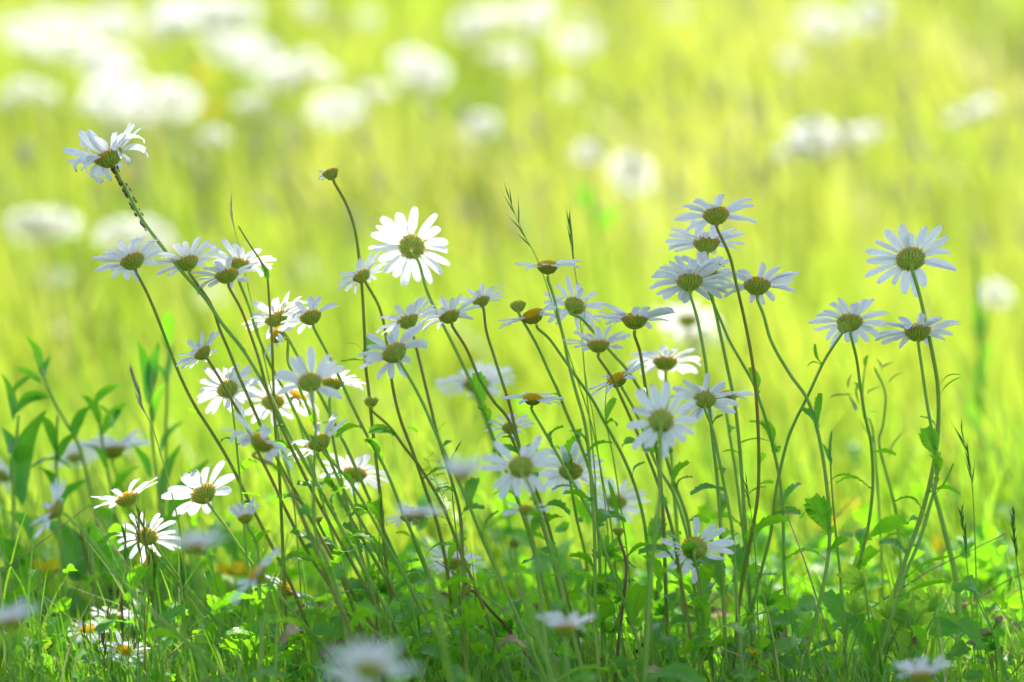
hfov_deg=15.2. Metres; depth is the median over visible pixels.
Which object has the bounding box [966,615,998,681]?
jagged leaf plant
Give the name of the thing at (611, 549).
jagged leaf plant
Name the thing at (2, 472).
daisy
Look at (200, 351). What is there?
daisy
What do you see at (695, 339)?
daisy
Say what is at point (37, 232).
daisy
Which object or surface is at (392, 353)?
daisy
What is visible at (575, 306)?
daisy
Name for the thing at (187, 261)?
daisy
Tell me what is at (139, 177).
buttercup
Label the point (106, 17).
daisy
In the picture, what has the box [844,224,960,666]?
daisy
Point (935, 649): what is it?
short grass
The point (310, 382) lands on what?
daisy
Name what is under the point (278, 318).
daisy
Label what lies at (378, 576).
grass stalk
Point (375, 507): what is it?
daisy
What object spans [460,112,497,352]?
daisy
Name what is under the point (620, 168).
daisy
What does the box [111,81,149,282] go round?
daisy
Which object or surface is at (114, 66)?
daisy
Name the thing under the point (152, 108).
daisy
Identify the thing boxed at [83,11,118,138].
daisy
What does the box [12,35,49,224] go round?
daisy
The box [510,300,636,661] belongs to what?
daisy bud
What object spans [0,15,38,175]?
daisy
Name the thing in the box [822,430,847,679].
grass stalk
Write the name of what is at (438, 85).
daisy
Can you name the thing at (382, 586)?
jagged leaf plant
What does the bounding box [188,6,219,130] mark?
daisy
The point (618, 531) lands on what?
daisy bud
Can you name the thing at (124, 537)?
grass stalk
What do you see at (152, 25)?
daisy
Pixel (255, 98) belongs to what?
daisy
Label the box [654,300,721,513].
daisy
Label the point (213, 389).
daisy
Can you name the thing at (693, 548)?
daisy
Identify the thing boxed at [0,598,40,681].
daisy
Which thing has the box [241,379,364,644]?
daisy
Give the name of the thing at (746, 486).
grass stalk
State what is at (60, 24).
daisy
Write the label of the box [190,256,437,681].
daisy
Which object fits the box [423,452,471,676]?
grass stalk
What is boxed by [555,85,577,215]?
daisy
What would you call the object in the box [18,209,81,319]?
daisy
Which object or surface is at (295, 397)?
daisy
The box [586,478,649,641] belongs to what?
daisy
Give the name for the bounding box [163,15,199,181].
daisy
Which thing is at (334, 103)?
daisy
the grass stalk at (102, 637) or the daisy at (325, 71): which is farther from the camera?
the daisy at (325, 71)
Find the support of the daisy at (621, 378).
on the ground at (489, 224)
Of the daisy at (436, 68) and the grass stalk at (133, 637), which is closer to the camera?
the grass stalk at (133, 637)
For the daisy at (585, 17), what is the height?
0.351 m
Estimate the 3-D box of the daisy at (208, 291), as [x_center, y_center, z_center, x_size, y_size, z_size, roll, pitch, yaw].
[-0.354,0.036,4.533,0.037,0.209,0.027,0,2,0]
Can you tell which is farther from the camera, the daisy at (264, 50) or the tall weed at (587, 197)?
the daisy at (264, 50)
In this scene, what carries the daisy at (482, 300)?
on the ground at (489, 224)
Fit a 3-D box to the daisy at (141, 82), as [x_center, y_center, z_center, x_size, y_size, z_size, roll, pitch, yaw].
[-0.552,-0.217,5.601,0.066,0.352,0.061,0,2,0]
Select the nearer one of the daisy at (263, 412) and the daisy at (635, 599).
the daisy at (635, 599)
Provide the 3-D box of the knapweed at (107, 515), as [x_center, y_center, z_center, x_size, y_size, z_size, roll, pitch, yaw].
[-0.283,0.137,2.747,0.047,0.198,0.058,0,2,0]
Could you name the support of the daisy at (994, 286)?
on the ground at (489, 224)
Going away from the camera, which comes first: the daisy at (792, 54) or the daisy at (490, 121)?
the daisy at (490, 121)
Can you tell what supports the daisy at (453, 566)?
on the ground at (489, 224)
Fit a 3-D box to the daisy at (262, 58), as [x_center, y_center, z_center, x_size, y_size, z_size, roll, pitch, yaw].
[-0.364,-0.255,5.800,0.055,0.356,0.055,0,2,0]
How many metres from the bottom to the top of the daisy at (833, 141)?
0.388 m
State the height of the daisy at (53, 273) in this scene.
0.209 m
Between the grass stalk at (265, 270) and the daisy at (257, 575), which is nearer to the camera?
the daisy at (257, 575)
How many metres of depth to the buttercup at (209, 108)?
5.49 m
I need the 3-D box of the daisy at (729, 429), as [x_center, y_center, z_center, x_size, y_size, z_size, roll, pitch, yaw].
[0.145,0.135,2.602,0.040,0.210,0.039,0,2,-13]
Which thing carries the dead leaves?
on the ground at (489, 224)
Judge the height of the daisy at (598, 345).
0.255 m
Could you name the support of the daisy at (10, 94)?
on the ground at (489, 224)
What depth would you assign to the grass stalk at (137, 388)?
2.51 m
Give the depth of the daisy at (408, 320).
2.45 m
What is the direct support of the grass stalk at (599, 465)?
on the ground at (489, 224)
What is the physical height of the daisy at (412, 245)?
0.331 m
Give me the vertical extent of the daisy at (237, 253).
0.310 m
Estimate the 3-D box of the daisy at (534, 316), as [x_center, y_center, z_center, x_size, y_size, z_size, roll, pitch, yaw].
[0.053,0.106,2.524,0.137,0.272,0.047,-1,2,-28]
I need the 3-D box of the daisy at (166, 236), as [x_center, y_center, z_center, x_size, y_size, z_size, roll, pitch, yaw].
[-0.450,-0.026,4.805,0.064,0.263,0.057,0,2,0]
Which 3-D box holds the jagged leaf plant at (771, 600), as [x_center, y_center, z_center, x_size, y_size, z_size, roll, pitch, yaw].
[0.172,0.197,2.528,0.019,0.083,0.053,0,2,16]
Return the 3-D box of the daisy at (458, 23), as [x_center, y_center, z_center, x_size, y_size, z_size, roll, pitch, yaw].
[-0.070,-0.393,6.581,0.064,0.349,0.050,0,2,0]
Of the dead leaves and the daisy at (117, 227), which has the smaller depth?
the dead leaves
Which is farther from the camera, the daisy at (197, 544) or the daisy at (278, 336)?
the daisy at (278, 336)
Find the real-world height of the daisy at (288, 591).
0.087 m
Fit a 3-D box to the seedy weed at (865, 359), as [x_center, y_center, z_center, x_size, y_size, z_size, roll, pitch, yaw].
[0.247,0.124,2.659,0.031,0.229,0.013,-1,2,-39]
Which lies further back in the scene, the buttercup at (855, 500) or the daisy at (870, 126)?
the daisy at (870, 126)
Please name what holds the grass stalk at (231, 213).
on the ground at (489, 224)
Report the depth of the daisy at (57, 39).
5.79 m
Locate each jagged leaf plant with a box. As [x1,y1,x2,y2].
[0,616,51,681]
[219,634,253,680]
[349,563,396,657]
[479,613,515,681]
[586,534,626,681]
[651,597,682,681]
[752,579,786,679]
[836,564,928,681]
[864,579,942,681]
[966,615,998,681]
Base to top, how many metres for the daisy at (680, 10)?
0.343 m
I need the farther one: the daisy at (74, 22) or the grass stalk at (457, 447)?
the daisy at (74, 22)
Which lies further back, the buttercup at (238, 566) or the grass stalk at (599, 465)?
the buttercup at (238, 566)
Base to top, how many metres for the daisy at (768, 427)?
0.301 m
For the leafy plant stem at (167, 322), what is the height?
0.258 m
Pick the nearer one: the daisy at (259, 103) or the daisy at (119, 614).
the daisy at (119, 614)
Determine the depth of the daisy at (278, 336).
2.52 m
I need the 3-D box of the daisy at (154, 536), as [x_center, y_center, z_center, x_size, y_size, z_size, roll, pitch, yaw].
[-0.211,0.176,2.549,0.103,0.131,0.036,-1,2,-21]
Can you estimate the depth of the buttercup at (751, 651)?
2.48 m
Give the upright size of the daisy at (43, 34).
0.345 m
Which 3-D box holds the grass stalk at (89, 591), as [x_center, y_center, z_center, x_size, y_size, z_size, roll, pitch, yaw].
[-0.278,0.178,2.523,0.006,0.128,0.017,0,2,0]
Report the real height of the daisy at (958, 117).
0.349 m
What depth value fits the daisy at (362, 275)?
2.50 m
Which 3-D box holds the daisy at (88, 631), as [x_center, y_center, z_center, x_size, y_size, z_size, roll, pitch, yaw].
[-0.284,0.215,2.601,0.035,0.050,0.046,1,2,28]
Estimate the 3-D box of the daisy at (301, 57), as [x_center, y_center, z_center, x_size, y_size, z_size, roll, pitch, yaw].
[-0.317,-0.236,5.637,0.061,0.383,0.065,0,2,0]
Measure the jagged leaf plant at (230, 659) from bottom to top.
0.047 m
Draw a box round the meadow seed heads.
[0,0,1023,434]
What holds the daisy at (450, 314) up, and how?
on the ground at (489, 224)
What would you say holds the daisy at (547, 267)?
on the ground at (489, 224)
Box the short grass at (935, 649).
[0,449,1023,681]
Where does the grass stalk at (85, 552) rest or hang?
on the ground at (489, 224)
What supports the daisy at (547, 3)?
on the ground at (489, 224)
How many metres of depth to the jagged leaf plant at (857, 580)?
2.52 m
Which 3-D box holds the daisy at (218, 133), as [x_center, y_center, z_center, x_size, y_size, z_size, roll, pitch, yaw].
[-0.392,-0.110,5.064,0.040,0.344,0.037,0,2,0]
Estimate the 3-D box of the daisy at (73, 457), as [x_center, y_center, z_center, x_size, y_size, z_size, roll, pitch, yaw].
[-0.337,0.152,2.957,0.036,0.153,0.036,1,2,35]
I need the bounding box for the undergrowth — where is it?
[0,398,1023,681]
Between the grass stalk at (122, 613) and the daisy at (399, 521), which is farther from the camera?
the daisy at (399, 521)
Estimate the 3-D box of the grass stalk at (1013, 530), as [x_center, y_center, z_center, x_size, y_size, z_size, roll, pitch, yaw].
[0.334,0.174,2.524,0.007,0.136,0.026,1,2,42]
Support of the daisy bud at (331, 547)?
on the ground at (489, 224)
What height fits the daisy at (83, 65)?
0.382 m
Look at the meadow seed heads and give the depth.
4.96 m
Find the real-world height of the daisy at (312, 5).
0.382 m
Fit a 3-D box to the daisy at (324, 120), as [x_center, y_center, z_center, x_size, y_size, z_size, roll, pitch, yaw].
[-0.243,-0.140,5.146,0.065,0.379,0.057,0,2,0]
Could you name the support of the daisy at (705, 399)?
on the ground at (489, 224)
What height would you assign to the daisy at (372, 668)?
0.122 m
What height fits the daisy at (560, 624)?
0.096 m
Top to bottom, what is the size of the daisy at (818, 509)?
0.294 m
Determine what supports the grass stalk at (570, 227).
on the ground at (489, 224)
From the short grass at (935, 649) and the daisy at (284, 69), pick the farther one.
the daisy at (284, 69)
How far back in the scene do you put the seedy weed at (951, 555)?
2.60 m
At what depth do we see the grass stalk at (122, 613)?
2.49 m
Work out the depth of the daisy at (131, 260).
2.50 m
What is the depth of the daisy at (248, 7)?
6.43 m
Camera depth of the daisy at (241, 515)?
2.40 m
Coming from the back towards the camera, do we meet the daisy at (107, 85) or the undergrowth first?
the daisy at (107, 85)
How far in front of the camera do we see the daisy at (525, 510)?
2.37 m
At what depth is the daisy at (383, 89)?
5.65 m
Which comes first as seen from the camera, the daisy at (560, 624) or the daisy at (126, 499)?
the daisy at (560, 624)
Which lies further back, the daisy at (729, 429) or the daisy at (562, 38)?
the daisy at (562, 38)
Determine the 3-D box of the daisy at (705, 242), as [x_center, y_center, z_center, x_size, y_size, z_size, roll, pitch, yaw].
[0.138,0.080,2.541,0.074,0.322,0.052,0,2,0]
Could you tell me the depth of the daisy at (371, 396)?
4.10 m
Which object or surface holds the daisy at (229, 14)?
on the ground at (489, 224)
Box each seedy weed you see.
[829,358,905,593]
[853,355,888,663]
[931,481,973,681]
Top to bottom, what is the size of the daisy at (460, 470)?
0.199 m
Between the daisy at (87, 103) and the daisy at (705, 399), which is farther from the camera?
the daisy at (87, 103)
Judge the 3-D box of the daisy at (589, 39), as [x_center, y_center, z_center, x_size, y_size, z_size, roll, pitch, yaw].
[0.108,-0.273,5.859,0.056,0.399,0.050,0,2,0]
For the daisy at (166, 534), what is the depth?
2.85 m
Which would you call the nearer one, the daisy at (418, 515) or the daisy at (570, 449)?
the daisy at (418, 515)
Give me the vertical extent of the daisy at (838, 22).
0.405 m
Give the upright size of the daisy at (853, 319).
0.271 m
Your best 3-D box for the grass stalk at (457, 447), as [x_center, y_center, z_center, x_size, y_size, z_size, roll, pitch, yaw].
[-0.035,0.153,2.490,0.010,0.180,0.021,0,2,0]
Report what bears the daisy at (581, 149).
on the ground at (489, 224)
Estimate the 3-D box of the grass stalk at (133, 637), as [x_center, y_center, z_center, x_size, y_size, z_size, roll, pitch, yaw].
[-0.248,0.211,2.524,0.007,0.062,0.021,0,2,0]
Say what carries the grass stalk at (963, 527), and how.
on the ground at (489, 224)
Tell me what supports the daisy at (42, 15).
on the ground at (489, 224)
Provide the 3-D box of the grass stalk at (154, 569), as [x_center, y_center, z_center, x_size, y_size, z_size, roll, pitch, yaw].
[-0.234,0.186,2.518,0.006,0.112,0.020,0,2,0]
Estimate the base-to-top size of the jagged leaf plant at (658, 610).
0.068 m
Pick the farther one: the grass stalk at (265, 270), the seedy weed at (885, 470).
the seedy weed at (885, 470)
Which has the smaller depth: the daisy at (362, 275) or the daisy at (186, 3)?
the daisy at (362, 275)
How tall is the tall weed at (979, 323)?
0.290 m
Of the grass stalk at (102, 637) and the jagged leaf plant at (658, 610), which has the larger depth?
the jagged leaf plant at (658, 610)
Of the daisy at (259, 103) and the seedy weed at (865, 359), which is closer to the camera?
the seedy weed at (865, 359)
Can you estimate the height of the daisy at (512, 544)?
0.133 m
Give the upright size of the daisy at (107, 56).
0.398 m
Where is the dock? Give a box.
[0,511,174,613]
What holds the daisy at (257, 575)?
on the ground at (489, 224)
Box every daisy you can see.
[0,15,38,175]
[0,87,21,255]
[0,459,28,578]
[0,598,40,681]
[4,209,53,352]
[11,78,56,208]
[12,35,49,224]
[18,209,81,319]
[27,18,58,153]
[30,10,68,101]
[30,477,287,681]
[32,9,70,136]
[39,269,70,373]
[45,28,80,242]
[48,443,98,568]
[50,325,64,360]
[63,123,428,680]
[64,13,100,128]
[66,40,104,245]
[67,621,114,649]
[69,429,151,620]
[77,93,111,271]
[79,53,117,219]
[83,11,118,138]
[85,76,122,289]
[89,606,138,646]
[91,46,137,220]
[91,477,231,629]
[92,236,335,681]
[94,218,139,359]
[95,6,134,217]
[96,93,131,366]
[97,60,139,247]
[98,631,149,676]
[111,74,155,215]
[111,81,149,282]
[117,511,266,665]
[118,94,162,315]
[135,216,174,339]
[141,16,171,116]
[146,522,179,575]
[151,0,183,165]
[153,80,200,294]
[155,237,405,670]
[156,9,197,189]
[161,460,368,672]
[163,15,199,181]
[163,527,227,681]
[175,0,198,172]
[176,330,385,681]
[184,3,201,114]
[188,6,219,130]
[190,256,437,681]
[191,0,225,222]
[196,284,227,359]
[197,364,306,681]
[199,126,228,349]
[206,30,241,217]
[207,238,447,672]
[209,0,235,209]
[210,44,246,237]
[211,497,280,681]
[221,413,411,681]
[227,0,259,133]
[227,31,261,207]
[230,546,304,681]
[231,12,253,161]
[234,39,280,232]
[234,93,264,251]
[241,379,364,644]
[242,291,446,681]
[250,56,261,141]
[252,575,315,663]
[253,56,279,196]
[255,61,296,238]
[264,321,455,681]
[268,384,359,639]
[271,70,310,238]
[274,346,373,681]
[278,49,316,246]
[278,295,473,676]
[288,413,474,681]
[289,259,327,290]
[297,0,319,102]
[300,57,337,228]
[306,95,354,296]
[318,167,437,638]
[320,453,406,657]
[322,92,365,322]
[322,370,437,666]
[323,639,419,681]
[336,251,504,670]
[355,323,547,681]
[356,84,396,243]
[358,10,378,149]
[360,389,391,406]
[368,206,565,668]
[376,296,484,681]
[384,507,461,639]
[392,46,430,205]
[393,502,473,681]
[405,54,446,223]
[418,70,449,225]
[421,292,588,672]
[423,546,484,681]
[435,361,530,636]
[440,455,565,681]
[452,9,487,174]
[459,283,581,673]
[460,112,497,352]
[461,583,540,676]
[465,8,496,218]
[477,13,507,185]
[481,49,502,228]
[481,435,586,681]
[482,5,514,150]
[484,412,600,636]
[495,44,527,209]
[496,2,530,130]
[498,296,681,664]
[501,392,647,661]
[501,502,608,681]
[508,540,554,681]
[514,259,603,674]
[515,2,552,116]
[528,0,558,142]
[536,611,596,681]
[538,435,604,658]
[544,275,721,675]
[553,30,587,121]
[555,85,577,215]
[563,325,696,681]
[565,31,600,228]
[569,13,589,124]
[572,141,602,303]
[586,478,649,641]
[587,359,715,676]
[592,304,699,663]
[607,150,654,306]
[626,345,700,656]
[627,381,705,681]
[649,255,737,678]
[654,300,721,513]
[657,517,734,672]
[665,219,776,681]
[665,319,723,424]
[668,7,687,119]
[669,373,768,665]
[674,194,792,674]
[680,251,825,680]
[699,386,757,673]
[717,262,855,681]
[775,139,822,308]
[780,48,801,135]
[785,116,834,345]
[795,4,832,136]
[808,298,906,678]
[813,13,849,184]
[824,124,875,306]
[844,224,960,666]
[851,0,889,140]
[865,123,886,268]
[865,313,959,681]
[891,654,949,681]
[946,106,986,271]
[956,96,1000,225]
[980,279,1013,366]
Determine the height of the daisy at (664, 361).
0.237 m
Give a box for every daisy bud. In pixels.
[316,516,396,640]
[363,397,537,681]
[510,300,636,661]
[587,527,647,681]
[731,322,850,663]
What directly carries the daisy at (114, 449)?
on the ground at (489, 224)
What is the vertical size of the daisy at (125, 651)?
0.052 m
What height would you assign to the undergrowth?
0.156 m
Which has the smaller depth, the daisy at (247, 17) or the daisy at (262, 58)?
the daisy at (262, 58)
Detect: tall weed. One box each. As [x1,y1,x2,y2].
[577,181,621,409]
[967,256,995,484]
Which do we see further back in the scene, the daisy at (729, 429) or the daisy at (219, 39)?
the daisy at (219, 39)
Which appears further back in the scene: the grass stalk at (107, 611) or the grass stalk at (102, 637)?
the grass stalk at (107, 611)
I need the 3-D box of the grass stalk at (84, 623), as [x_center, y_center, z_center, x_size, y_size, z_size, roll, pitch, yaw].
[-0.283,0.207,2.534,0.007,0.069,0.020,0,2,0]
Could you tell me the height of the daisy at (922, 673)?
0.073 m
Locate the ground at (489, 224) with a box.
[21,0,1023,681]
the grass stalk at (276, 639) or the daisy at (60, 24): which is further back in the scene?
the daisy at (60, 24)
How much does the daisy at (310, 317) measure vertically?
0.273 m
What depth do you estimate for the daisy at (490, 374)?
2.83 m
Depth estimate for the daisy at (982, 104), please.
5.49 m
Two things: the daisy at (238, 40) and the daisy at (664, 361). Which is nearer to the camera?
the daisy at (664, 361)
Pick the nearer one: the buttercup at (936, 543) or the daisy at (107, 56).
the buttercup at (936, 543)
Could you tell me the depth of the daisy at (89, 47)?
5.53 m
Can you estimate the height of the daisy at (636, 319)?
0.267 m
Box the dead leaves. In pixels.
[0,457,1023,681]
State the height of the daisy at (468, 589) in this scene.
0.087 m
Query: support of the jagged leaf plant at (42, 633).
on the ground at (489, 224)
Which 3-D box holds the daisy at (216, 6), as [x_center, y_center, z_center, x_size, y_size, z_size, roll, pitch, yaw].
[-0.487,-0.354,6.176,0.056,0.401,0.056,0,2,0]
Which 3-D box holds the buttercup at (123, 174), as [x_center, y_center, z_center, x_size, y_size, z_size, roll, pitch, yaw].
[-0.520,-0.086,5.101,0.025,0.282,0.026,0,2,0]
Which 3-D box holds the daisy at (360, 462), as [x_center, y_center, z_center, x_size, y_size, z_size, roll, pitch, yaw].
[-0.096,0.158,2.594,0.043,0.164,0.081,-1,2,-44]
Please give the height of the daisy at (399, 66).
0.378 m
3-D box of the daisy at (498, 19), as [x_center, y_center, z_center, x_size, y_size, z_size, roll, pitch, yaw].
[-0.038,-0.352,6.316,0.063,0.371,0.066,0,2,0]
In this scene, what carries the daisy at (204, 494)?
on the ground at (489, 224)
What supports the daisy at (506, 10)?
on the ground at (489, 224)
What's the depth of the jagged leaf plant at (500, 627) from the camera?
2.53 m
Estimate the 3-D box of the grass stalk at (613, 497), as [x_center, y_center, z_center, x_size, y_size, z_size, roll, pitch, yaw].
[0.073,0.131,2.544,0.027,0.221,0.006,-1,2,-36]
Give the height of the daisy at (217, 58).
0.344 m
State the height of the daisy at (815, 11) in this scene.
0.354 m
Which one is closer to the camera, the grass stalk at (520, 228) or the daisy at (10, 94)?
the grass stalk at (520, 228)
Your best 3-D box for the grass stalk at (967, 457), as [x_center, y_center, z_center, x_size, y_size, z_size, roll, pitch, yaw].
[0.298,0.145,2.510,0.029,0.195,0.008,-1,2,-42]
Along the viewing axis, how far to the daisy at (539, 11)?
6.31 m
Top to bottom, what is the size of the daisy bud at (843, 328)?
0.256 m
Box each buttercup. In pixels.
[34,558,59,597]
[111,170,128,343]
[132,554,157,596]
[137,176,148,305]
[195,71,210,170]
[205,102,221,239]
[218,561,250,636]
[748,648,762,681]
[839,498,867,552]
[931,537,942,572]
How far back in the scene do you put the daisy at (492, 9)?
6.49 m
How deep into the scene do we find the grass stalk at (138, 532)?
2.49 m
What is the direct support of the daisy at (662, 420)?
on the ground at (489, 224)
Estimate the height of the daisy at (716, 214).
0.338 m
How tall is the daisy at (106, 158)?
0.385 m
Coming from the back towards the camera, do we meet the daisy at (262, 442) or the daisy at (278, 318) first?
the daisy at (278, 318)
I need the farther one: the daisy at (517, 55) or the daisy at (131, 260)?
the daisy at (517, 55)
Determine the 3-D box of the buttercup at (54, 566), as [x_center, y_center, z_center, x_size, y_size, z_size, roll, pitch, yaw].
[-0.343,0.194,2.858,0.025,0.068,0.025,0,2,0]
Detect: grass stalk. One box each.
[75,521,100,681]
[80,605,86,680]
[84,519,91,673]
[99,630,110,681]
[103,601,111,668]
[118,590,126,678]
[120,521,129,673]
[128,364,194,681]
[129,619,136,647]
[133,498,145,672]
[138,509,150,675]
[150,544,158,664]
[176,551,185,634]
[227,190,304,658]
[238,226,287,668]
[274,533,288,681]
[376,517,379,639]
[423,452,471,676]
[451,440,463,680]
[500,183,625,671]
[565,204,601,658]
[582,298,616,646]
[605,375,636,677]
[737,470,760,681]
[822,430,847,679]
[951,420,978,679]
[957,503,976,681]
[1009,505,1023,609]
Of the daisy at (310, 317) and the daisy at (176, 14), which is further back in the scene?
the daisy at (176, 14)
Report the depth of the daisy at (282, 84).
5.65 m
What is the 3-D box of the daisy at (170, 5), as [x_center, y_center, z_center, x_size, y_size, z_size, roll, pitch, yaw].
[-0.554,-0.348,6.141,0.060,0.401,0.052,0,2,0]
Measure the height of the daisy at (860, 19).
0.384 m
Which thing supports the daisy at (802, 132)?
on the ground at (489, 224)
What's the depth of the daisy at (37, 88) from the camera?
5.33 m
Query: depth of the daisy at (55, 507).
2.30 m
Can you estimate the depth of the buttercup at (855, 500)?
3.30 m
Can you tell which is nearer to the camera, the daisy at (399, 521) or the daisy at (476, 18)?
the daisy at (399, 521)
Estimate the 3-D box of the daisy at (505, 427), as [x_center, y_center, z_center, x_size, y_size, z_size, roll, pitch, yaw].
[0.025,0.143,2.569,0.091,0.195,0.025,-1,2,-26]
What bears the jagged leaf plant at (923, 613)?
on the ground at (489, 224)
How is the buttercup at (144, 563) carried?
on the ground at (489, 224)
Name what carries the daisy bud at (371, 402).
on the ground at (489, 224)
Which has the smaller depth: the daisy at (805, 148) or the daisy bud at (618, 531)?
the daisy bud at (618, 531)
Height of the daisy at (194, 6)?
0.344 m
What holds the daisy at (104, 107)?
on the ground at (489, 224)
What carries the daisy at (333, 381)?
on the ground at (489, 224)
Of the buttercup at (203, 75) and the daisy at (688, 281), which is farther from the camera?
the buttercup at (203, 75)
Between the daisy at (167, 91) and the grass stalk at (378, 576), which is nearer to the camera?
the grass stalk at (378, 576)
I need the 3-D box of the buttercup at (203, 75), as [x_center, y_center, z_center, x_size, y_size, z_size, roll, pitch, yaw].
[-0.474,-0.257,5.899,0.025,0.316,0.024,0,2,0]
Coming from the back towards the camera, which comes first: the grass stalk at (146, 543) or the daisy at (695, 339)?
the daisy at (695, 339)
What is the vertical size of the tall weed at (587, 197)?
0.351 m
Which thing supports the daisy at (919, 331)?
on the ground at (489, 224)

